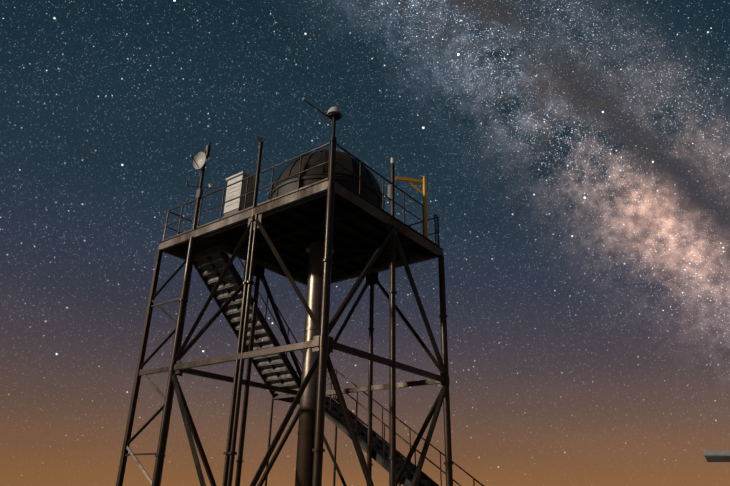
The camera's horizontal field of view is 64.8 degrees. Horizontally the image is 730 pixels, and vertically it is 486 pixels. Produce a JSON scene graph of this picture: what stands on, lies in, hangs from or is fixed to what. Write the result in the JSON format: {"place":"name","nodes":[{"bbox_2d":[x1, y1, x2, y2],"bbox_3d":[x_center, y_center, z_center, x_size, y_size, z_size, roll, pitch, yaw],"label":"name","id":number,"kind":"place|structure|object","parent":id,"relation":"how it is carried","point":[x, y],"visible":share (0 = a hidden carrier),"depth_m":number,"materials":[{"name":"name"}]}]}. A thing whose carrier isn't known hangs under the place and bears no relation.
{"place":"outdoors","nodes":[
{"label":"outdoors","id":0,"kind":"place"},
{"bbox_2d":[193,248,438,485],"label":"stair frame","id":1,"kind":"object","parent":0,"point":[377,457],"visible":0.33,"depth_m":18.43,"materials":[{"name":"grey metal"}]},
{"bbox_2d":[0,0,729,485],"label":"sky","id":2,"kind":"structure","parent":0,"point":[573,156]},
{"bbox_2d":[704,450,729,461],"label":"shed roof","id":3,"kind":"structure","parent":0,"point":[717,455],"depth_m":26.68,"materials":[{"name":"grey metal"}]},
{"label":"ground","id":4,"kind":"structure","parent":0,"visible":0},
{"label":"pad","id":5,"kind":"object","parent":4,"relation":"on","visible":0},
{"bbox_2d":[116,99,483,485],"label":"steel tower","id":6,"kind":"structure","parent":5,"relation":"on","point":[323,344],"depth_m":15.28,"materials":[{"name":"grey metal"}]},
{"bbox_2d":[160,112,397,485],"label":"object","id":7,"kind":"object","parent":6,"relation":"on","point":[199,193],"visible":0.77,"depth_m":15.29,"materials":[{"name":"metal"}]},
{"bbox_2d":[193,97,394,213],"bbox_3d":[-2.536,-2.331,16.154,6.215,2.029,2.948,-6,-25,17],"label":"rooftop equipment","id":8,"kind":"object","parent":7,"relation":"on","point":[236,190],"visible":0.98,"depth_m":17.12,"materials":[{"name":"paint"}]},
{"bbox_2d":[158,178,443,278],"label":"deck","id":9,"kind":"structure","parent":6,"relation":"on","point":[359,233],"depth_m":16.95,"materials":[{"name":"metal"}]},
{"bbox_2d":[158,180,442,285],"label":"edge beams","id":10,"kind":"structure","parent":9,"relation":"attached to","point":[341,190],"depth_m":16.56,"materials":[{"name":"metal"}]},
{"bbox_2d":[269,174,381,207],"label":"dome base wall","id":11,"kind":"structure","parent":9,"relation":"on","point":[371,194],"depth_m":16.43,"materials":[{"name":"grey metal"}]},
{"bbox_2d":[269,149,384,205],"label":"observatory dome","id":12,"kind":"structure","parent":11,"relation":"on","point":[343,159],"depth_m":16.74,"materials":[{"name":"grey metal"}]},
{"bbox_2d":[396,176,427,237],"bbox_3d":[1.506,-1.068,18.017,1.110,2.450,0.312,6,-24,-10],"label":"davit","id":13,"kind":"object","parent":9,"relation":"on","point":[411,180],"visible":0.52,"depth_m":18.31,"materials":[{"name":"yellow paint"}]},
{"bbox_2d":[188,185,438,245],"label":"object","id":14,"kind":"object","parent":6,"relation":"attached to","point":[436,220],"visible":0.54,"depth_m":17.85,"materials":[{"name":"grey metal"}]},
{"bbox_2d":[195,253,430,485],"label":"stair treads","id":15,"kind":"object","parent":5,"relation":"on","point":[271,376],"visible":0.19,"depth_m":18.73,"materials":[{"name":"grey metal"}]},
{"bbox_2d":[295,240,333,485],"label":"pier","id":16,"kind":"structure","parent":5,"relation":"on","point":[306,431],"depth_m":15.43,"materials":[{"name":"metal"}]}
]}

